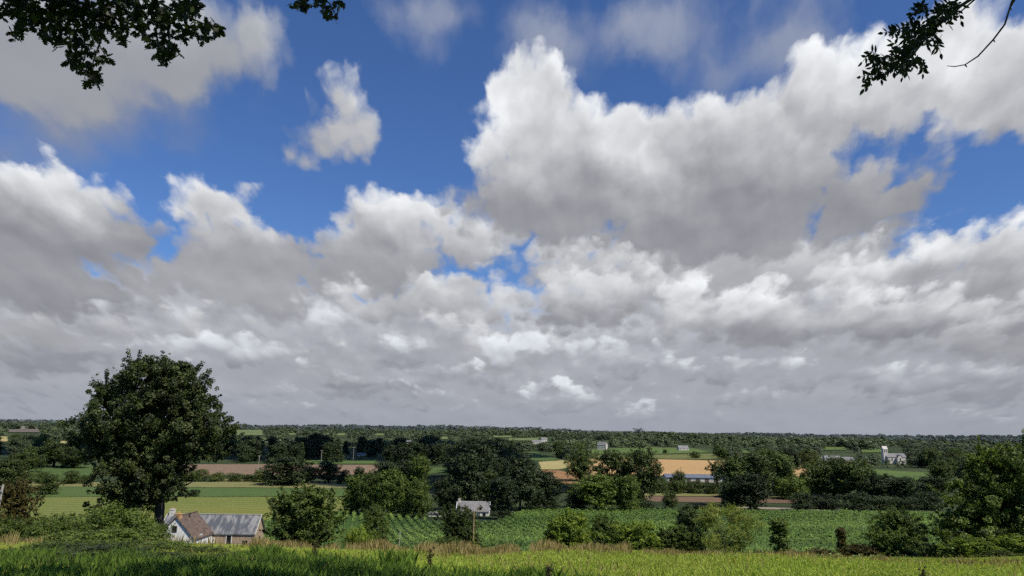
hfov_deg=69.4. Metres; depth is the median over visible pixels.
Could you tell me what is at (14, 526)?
bramble thicket
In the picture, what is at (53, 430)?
woodland
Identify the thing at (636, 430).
broadleaf tree
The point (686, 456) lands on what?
pasture
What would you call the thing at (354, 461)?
grass field
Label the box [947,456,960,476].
broadleaf tree
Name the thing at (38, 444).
broadleaf tree
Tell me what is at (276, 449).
broadleaf tree
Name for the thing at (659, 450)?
pasture
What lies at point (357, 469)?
broadleaf tree
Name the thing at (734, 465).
broadleaf tree
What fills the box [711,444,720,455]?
broadleaf tree
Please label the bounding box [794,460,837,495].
broadleaf tree
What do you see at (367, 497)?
broadleaf tree
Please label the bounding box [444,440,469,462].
broadleaf tree
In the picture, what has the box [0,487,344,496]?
grass strip
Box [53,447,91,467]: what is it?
broadleaf tree
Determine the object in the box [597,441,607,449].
house
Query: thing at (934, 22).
ash tree
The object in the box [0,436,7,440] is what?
distant field
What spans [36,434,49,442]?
broadleaf tree
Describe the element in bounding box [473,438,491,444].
broadleaf tree
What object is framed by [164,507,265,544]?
stone barn
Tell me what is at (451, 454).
broadleaf tree
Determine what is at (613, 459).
broadleaf tree
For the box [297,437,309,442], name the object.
broadleaf tree
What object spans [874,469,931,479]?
hillside pasture
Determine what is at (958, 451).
broadleaf tree
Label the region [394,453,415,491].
broadleaf tree
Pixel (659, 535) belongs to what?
bush
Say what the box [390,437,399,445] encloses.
broadleaf tree
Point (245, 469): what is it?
stubble field
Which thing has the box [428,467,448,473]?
grass field
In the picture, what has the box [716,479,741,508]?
broadleaf tree
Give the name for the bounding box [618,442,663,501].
broadleaf tree
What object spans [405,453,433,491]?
broadleaf tree
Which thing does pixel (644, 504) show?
bush
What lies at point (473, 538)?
utility pole
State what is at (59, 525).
bramble thicket
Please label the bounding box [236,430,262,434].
distant field
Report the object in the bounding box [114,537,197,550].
bramble thicket
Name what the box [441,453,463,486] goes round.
broadleaf tree
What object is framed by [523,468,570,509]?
broadleaf tree
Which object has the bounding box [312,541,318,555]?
dock plant
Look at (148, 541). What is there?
bramble thicket
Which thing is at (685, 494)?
mown strip
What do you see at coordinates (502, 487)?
broadleaf tree
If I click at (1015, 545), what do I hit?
shrub
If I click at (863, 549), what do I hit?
shrub
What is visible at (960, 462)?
broadleaf tree
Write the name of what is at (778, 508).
farm track
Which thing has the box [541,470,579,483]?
orange field
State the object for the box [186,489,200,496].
bush
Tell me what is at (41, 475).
bush
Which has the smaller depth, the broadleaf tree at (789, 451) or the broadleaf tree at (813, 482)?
the broadleaf tree at (813, 482)
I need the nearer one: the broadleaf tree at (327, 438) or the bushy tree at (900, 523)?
the bushy tree at (900, 523)
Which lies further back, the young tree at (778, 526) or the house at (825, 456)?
the house at (825, 456)
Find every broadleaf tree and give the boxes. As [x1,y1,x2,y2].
[0,438,5,453]
[0,456,31,487]
[5,436,27,458]
[9,434,21,440]
[9,448,47,471]
[21,434,39,448]
[24,439,33,448]
[24,446,38,455]
[32,441,77,466]
[33,440,45,454]
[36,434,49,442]
[36,473,64,494]
[43,439,57,448]
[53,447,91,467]
[218,435,230,453]
[226,435,237,455]
[233,435,263,455]
[234,437,262,461]
[234,443,253,461]
[259,455,315,485]
[265,442,288,458]
[267,436,276,450]
[286,444,298,457]
[293,440,304,457]
[295,465,321,481]
[296,441,304,460]
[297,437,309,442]
[303,439,318,458]
[303,443,311,458]
[306,432,321,439]
[309,436,328,457]
[314,459,342,482]
[316,434,334,456]
[320,441,336,461]
[331,438,345,461]
[337,474,365,513]
[342,441,350,454]
[343,467,367,494]
[352,470,381,511]
[354,435,367,452]
[364,440,379,456]
[364,462,400,492]
[372,465,411,514]
[373,438,385,452]
[382,441,397,461]
[389,441,415,463]
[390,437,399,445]
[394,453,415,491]
[394,491,414,516]
[404,439,418,451]
[404,478,437,518]
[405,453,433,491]
[410,443,429,459]
[416,437,430,442]
[418,441,432,458]
[420,437,427,456]
[427,442,443,464]
[430,474,465,511]
[435,443,449,463]
[439,442,457,466]
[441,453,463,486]
[443,440,501,496]
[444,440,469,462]
[444,443,464,475]
[446,448,491,510]
[455,436,483,444]
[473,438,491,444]
[474,467,497,504]
[481,453,513,503]
[486,473,520,519]
[491,437,508,443]
[495,454,508,476]
[496,443,526,461]
[498,437,529,458]
[499,453,546,510]
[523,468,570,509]
[555,449,563,457]
[564,444,596,480]
[567,471,623,510]
[573,442,585,448]
[587,448,636,502]
[606,474,642,510]
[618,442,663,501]
[633,428,644,432]
[661,489,678,507]
[669,468,687,491]
[704,460,723,493]
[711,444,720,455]
[712,456,750,506]
[714,447,728,457]
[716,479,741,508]
[725,471,774,509]
[733,448,778,499]
[754,447,776,455]
[758,449,797,495]
[771,451,797,476]
[783,447,794,456]
[785,492,816,510]
[793,452,798,466]
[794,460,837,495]
[797,446,821,463]
[801,453,813,468]
[814,450,851,496]
[828,456,876,494]
[854,470,900,496]
[885,475,923,501]
[913,428,1023,552]
[915,453,928,466]
[915,476,951,494]
[917,447,942,465]
[924,458,955,482]
[926,455,952,474]
[941,451,962,472]
[943,447,965,460]
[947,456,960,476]
[953,455,976,479]
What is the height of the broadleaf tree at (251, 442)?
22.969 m
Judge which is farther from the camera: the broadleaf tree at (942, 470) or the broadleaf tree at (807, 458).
the broadleaf tree at (807, 458)
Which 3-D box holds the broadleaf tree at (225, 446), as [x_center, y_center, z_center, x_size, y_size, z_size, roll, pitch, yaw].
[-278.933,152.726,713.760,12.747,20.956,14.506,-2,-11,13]
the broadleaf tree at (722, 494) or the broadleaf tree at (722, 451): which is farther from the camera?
the broadleaf tree at (722, 451)
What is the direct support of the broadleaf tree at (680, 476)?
on the ground at (378, 458)
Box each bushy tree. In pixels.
[259,480,348,547]
[544,507,596,548]
[587,512,617,544]
[860,505,929,555]
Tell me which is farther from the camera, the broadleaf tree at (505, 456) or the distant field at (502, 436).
the distant field at (502, 436)
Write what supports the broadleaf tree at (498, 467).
on the ground at (378, 458)
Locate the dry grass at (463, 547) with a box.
[0,530,1023,566]
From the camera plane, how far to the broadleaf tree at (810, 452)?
663.30 m
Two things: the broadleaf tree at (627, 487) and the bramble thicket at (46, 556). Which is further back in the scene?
the broadleaf tree at (627, 487)
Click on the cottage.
(193, 524)
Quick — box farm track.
[737,506,839,510]
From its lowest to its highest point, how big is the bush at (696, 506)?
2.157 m
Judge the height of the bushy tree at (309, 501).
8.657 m
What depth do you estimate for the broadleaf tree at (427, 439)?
786.42 m
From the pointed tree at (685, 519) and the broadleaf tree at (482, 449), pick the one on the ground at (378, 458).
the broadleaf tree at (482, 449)
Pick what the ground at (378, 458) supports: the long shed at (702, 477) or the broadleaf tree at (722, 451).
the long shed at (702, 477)
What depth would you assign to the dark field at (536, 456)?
782.59 m
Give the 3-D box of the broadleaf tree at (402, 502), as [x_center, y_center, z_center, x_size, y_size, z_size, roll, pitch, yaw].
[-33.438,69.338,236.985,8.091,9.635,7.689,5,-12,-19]
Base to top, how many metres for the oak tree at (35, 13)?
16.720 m
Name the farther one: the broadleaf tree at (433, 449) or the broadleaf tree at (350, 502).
the broadleaf tree at (433, 449)
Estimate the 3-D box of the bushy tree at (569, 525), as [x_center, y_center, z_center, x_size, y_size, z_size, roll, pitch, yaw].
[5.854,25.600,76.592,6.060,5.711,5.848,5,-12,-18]
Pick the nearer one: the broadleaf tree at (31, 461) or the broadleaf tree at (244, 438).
the broadleaf tree at (31, 461)
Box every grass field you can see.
[304,460,375,463]
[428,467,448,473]
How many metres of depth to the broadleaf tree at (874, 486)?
336.91 m
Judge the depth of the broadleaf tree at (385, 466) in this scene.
327.70 m
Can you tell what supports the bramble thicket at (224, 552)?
on the ground at (378, 458)
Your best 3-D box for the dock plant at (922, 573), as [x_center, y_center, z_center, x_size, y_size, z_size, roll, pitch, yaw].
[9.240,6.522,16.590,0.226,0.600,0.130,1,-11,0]
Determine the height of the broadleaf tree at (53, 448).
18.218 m
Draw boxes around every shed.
[427,511,440,516]
[662,474,724,481]
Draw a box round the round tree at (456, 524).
[431,502,485,546]
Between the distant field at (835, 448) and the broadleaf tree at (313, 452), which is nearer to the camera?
the broadleaf tree at (313, 452)
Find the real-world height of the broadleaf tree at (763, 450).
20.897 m
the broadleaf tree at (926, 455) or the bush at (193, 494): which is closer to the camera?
the bush at (193, 494)
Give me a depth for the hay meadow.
264.18 m
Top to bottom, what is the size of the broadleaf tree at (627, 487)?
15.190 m
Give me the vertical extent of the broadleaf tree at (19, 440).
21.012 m
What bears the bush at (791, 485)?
on the ploughed field at (707, 499)
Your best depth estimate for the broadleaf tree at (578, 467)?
445.38 m
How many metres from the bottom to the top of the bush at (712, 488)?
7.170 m
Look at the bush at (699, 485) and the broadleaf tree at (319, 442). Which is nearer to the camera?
the bush at (699, 485)
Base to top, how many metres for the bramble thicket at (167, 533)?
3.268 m
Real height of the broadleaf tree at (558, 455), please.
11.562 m
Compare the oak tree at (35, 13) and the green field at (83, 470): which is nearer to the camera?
the oak tree at (35, 13)
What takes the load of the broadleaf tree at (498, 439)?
on the ground at (378, 458)
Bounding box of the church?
[881,446,905,463]
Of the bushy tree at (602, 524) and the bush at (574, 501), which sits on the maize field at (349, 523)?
the bushy tree at (602, 524)
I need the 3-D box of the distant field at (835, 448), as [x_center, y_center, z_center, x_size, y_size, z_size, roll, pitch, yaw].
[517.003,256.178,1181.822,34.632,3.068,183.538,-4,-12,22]
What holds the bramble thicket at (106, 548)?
on the ground at (378, 458)
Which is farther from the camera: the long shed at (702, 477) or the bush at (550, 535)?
the long shed at (702, 477)
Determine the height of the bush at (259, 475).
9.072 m
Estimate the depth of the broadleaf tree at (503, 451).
404.98 m
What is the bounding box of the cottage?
[164,511,213,542]
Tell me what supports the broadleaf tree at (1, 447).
on the ground at (378, 458)
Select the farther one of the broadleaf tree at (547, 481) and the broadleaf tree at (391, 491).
the broadleaf tree at (547, 481)
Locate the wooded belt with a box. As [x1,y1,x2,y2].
[433,439,1018,467]
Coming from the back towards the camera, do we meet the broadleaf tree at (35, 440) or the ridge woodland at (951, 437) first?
the ridge woodland at (951, 437)
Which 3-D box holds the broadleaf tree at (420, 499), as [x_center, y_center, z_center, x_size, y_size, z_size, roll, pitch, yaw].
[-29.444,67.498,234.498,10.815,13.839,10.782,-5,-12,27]
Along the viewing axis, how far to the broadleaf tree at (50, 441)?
647.45 m
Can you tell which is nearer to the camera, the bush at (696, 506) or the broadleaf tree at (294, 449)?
the bush at (696, 506)
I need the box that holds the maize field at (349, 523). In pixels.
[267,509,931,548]
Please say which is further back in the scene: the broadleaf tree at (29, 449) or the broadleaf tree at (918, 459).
the broadleaf tree at (918, 459)
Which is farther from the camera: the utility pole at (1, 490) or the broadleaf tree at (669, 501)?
the broadleaf tree at (669, 501)
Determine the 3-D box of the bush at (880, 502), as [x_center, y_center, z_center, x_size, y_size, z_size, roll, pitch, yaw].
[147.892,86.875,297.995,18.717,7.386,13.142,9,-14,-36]
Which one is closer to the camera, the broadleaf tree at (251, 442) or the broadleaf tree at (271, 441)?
the broadleaf tree at (251, 442)
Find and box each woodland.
[0,419,1023,443]
[0,421,1023,452]
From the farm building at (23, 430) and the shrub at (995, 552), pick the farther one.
the farm building at (23, 430)
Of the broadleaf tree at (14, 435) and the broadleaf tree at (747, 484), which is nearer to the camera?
the broadleaf tree at (747, 484)
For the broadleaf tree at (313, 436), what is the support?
on the ground at (378, 458)
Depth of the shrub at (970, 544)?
57.14 m
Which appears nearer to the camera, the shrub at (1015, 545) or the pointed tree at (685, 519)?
the shrub at (1015, 545)
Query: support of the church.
on the ground at (378, 458)
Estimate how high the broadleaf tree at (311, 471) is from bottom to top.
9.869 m
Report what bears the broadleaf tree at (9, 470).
on the ground at (378, 458)
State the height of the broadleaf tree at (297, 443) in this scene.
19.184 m
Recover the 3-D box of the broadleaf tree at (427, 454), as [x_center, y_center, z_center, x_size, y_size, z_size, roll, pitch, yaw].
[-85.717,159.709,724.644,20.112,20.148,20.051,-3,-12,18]
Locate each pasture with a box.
[592,447,706,454]
[592,454,743,458]
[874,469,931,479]
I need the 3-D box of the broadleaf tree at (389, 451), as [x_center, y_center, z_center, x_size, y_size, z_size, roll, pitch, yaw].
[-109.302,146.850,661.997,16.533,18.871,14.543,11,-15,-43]
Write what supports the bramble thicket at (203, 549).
on the ground at (378, 458)
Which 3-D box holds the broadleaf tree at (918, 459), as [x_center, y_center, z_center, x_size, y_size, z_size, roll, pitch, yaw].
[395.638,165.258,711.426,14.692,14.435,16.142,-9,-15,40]
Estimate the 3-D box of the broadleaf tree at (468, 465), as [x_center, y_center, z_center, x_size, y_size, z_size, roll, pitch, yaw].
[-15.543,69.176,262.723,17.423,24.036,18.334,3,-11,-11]
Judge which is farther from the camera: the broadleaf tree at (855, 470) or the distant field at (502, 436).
the distant field at (502, 436)
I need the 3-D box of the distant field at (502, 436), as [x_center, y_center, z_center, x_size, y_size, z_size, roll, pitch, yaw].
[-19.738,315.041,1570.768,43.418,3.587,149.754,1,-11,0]
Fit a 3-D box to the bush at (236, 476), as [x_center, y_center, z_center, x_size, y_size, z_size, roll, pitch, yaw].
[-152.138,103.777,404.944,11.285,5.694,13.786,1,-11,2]
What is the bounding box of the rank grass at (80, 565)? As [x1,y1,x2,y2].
[0,541,621,575]
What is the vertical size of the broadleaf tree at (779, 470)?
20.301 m
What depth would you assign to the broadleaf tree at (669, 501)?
286.98 m
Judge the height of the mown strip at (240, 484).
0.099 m
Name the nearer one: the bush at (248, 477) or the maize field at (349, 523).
the maize field at (349, 523)
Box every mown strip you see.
[0,482,349,487]
[644,492,812,497]
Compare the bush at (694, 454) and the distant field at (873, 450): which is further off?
the distant field at (873, 450)
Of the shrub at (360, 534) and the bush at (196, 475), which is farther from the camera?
the bush at (196, 475)
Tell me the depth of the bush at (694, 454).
822.23 m
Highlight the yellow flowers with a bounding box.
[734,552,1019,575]
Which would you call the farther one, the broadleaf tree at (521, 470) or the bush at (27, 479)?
the bush at (27, 479)
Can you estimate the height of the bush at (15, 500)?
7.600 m
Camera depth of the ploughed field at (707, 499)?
333.23 m
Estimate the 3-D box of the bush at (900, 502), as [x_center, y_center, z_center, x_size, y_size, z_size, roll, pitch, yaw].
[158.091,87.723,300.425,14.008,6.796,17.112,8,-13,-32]
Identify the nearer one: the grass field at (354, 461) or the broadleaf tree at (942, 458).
the broadleaf tree at (942, 458)
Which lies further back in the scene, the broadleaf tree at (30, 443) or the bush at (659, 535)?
the broadleaf tree at (30, 443)
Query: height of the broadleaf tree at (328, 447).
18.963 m
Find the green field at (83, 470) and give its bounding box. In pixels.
[19,465,96,480]
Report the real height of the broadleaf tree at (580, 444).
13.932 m
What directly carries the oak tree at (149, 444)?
on the ground at (378, 458)
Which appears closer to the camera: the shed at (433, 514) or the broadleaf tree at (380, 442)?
the shed at (433, 514)
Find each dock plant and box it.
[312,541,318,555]
[426,545,434,568]
[545,562,552,575]
[918,566,927,575]
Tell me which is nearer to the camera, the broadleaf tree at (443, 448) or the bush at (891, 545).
the bush at (891, 545)
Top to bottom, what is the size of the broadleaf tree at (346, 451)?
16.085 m
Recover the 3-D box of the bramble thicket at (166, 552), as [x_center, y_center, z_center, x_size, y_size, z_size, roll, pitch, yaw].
[-8.709,6.991,18.590,5.023,0.569,3.794,4,-12,-17]
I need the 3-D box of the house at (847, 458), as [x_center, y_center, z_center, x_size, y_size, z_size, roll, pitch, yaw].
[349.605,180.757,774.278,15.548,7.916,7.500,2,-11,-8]
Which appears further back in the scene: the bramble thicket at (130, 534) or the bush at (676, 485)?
the bush at (676, 485)
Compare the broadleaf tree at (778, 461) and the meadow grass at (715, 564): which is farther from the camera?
the broadleaf tree at (778, 461)
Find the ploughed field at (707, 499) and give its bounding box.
[645,496,796,502]
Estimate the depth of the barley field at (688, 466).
646.19 m
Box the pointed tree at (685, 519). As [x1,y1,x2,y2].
[670,504,706,552]
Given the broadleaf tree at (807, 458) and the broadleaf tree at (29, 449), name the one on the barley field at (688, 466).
the broadleaf tree at (807, 458)
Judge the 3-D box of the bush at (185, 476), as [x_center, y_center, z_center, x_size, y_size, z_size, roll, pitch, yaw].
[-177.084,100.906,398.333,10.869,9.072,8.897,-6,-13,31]
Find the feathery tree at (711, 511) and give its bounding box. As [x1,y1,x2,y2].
[692,499,765,552]
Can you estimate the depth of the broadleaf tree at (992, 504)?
62.88 m
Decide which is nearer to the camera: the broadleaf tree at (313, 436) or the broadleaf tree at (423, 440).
the broadleaf tree at (423, 440)
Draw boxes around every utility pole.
[0,484,3,503]
[470,509,485,547]
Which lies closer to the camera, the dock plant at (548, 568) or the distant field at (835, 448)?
the dock plant at (548, 568)
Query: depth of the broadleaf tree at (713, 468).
369.37 m
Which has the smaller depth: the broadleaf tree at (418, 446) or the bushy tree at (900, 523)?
the bushy tree at (900, 523)
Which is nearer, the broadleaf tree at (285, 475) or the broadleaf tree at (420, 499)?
the broadleaf tree at (420, 499)
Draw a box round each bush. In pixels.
[0,473,46,524]
[20,468,34,482]
[32,470,49,483]
[59,470,81,483]
[78,475,90,483]
[179,467,191,480]
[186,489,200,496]
[187,468,209,481]
[206,471,227,481]
[226,472,244,480]
[241,474,256,480]
[250,469,270,482]
[335,469,349,483]
[361,501,392,543]
[541,527,562,542]
[560,481,589,508]
[596,518,664,550]
[636,499,656,509]
[645,532,672,550]
[649,477,669,492]
[655,523,706,552]
[664,480,689,493]
[680,478,707,493]
[687,451,700,457]
[693,505,703,508]
[702,481,720,493]
[774,476,809,499]
[810,494,839,509]
[835,490,877,511]
[863,495,897,510]
[865,527,917,556]
[884,495,923,510]
[901,487,946,510]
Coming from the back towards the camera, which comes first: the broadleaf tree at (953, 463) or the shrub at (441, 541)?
the broadleaf tree at (953, 463)
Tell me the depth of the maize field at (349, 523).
207.64 m
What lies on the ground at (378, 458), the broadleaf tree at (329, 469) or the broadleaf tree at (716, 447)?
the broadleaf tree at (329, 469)
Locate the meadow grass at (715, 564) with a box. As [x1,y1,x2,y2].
[0,541,1023,575]
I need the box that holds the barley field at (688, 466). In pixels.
[568,459,808,476]
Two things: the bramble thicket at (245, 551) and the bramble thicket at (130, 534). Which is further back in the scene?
the bramble thicket at (130, 534)
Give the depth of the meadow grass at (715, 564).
22.21 m
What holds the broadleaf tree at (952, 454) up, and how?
on the ground at (378, 458)
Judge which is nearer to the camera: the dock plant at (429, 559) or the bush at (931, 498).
the dock plant at (429, 559)
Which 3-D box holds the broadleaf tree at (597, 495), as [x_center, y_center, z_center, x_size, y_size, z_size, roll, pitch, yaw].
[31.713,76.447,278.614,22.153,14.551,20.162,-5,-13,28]
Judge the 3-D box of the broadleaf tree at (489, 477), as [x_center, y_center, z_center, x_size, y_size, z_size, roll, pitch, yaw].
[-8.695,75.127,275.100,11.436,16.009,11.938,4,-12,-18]
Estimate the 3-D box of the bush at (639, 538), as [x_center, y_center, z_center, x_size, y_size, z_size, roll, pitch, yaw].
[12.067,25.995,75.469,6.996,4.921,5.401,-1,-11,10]
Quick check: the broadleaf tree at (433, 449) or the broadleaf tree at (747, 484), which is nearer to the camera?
the broadleaf tree at (747, 484)
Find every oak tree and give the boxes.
[0,0,345,90]
[57,348,246,526]
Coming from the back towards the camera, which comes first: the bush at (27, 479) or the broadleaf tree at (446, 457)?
the broadleaf tree at (446, 457)
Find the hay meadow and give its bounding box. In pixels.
[0,497,346,523]
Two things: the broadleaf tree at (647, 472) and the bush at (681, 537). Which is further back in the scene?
the broadleaf tree at (647, 472)
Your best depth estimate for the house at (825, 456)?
802.68 m
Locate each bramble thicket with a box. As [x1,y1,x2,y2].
[0,514,46,540]
[0,539,106,551]
[1,555,73,569]
[18,511,114,542]
[26,524,164,545]
[40,539,168,560]
[67,497,175,541]
[85,537,154,550]
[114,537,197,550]
[124,547,249,560]
[146,516,175,539]
[169,544,237,554]
[171,548,257,562]
[217,550,246,554]
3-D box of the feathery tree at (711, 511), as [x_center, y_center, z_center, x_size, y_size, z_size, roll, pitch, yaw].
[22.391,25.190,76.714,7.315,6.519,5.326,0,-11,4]
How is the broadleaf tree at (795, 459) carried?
on the ground at (378, 458)
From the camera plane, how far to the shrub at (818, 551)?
70.08 m
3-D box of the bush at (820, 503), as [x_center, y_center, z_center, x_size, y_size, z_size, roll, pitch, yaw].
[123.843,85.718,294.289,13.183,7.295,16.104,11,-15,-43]
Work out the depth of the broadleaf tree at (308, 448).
667.48 m
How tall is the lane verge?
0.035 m
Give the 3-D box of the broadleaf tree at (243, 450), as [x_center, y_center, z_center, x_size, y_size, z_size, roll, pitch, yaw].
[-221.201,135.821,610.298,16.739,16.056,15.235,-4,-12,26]
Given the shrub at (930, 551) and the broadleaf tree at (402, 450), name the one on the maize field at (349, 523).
the shrub at (930, 551)
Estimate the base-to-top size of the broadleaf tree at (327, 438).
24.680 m
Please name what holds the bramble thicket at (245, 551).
on the ground at (378, 458)
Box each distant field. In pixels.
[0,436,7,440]
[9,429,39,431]
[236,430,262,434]
[493,435,511,436]
[509,438,538,439]
[824,447,845,449]
[861,449,880,451]
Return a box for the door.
[225,535,231,543]
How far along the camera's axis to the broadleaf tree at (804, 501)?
287.48 m
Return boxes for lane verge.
[212,479,261,481]
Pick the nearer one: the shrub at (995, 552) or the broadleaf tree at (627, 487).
the shrub at (995, 552)
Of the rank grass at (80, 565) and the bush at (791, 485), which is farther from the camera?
the bush at (791, 485)
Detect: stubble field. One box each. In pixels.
[184,464,377,475]
[539,460,567,468]
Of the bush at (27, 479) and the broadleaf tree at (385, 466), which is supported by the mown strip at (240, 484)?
the bush at (27, 479)
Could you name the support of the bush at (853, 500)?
on the ground at (378, 458)
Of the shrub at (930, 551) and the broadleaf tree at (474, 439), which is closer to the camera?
the shrub at (930, 551)
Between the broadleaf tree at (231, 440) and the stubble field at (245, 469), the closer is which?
the stubble field at (245, 469)
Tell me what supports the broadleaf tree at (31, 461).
on the ground at (378, 458)
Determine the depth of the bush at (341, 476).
397.33 m
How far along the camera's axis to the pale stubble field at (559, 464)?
646.42 m
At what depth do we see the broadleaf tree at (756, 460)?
340.63 m
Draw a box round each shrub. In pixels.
[340,523,377,549]
[434,534,461,547]
[806,547,846,556]
[834,542,884,556]
[915,542,952,558]
[935,534,994,557]
[976,548,1023,556]
[977,533,1023,556]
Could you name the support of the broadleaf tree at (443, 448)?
on the ground at (378, 458)
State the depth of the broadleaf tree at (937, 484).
377.39 m
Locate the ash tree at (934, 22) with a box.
[857,0,1014,94]
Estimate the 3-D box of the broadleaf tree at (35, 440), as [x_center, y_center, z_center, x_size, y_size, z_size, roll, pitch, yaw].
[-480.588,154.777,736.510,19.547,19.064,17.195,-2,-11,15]
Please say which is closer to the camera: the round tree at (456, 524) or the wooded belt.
the round tree at (456, 524)
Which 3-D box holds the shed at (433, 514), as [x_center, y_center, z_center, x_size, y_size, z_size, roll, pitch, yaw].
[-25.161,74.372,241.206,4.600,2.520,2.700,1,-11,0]
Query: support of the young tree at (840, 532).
on the maize field at (349, 523)
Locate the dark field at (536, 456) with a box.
[523,451,555,460]
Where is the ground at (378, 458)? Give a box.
[0,428,1019,575]
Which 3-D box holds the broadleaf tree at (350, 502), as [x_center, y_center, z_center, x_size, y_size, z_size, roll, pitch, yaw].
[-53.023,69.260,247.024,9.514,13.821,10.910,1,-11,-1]
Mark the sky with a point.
(689, 216)
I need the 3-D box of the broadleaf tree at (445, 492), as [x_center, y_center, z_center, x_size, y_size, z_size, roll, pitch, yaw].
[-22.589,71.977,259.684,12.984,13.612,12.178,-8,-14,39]
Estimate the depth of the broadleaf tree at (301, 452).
627.52 m
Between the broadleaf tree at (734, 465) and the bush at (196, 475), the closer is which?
the broadleaf tree at (734, 465)
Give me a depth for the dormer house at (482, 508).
246.92 m
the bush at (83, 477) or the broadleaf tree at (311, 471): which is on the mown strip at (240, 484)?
the bush at (83, 477)
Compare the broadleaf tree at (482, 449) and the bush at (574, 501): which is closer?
the bush at (574, 501)
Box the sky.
[0,0,1023,437]
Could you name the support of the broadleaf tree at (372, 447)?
on the ground at (378, 458)
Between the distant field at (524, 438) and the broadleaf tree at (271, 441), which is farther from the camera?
the distant field at (524, 438)
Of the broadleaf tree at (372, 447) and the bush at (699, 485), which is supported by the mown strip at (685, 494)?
the bush at (699, 485)
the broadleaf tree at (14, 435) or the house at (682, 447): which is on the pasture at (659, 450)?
the house at (682, 447)
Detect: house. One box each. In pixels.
[456,498,490,515]
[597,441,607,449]
[677,445,688,449]
[823,455,840,460]
[838,457,853,461]
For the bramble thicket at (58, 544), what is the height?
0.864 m
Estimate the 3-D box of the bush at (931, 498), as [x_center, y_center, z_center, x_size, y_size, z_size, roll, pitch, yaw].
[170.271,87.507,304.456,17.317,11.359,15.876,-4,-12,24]
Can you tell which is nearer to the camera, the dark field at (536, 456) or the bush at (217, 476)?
the bush at (217, 476)
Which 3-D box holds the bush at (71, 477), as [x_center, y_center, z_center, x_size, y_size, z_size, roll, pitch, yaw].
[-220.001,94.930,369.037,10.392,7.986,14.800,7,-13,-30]
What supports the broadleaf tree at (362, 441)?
on the ground at (378, 458)
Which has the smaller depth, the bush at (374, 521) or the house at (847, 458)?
the bush at (374, 521)
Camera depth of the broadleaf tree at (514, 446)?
529.72 m
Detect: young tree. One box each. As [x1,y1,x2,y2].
[767,518,791,553]
[835,526,847,553]
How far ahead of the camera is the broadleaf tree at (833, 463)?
361.40 m
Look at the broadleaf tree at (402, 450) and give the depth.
604.16 m
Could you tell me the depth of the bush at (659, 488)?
366.29 m
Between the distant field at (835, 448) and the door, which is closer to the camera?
the door
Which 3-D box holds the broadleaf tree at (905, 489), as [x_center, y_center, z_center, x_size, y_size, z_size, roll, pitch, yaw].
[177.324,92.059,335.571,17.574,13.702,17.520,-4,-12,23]
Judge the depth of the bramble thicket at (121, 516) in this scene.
46.92 m
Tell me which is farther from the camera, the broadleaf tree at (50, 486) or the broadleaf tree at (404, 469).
the broadleaf tree at (404, 469)
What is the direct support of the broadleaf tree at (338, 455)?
on the ground at (378, 458)
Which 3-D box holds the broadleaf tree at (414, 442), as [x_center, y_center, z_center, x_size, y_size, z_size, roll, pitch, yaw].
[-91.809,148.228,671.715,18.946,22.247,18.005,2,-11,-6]
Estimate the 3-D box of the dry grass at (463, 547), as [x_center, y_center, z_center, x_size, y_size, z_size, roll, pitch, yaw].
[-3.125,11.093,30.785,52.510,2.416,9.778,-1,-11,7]

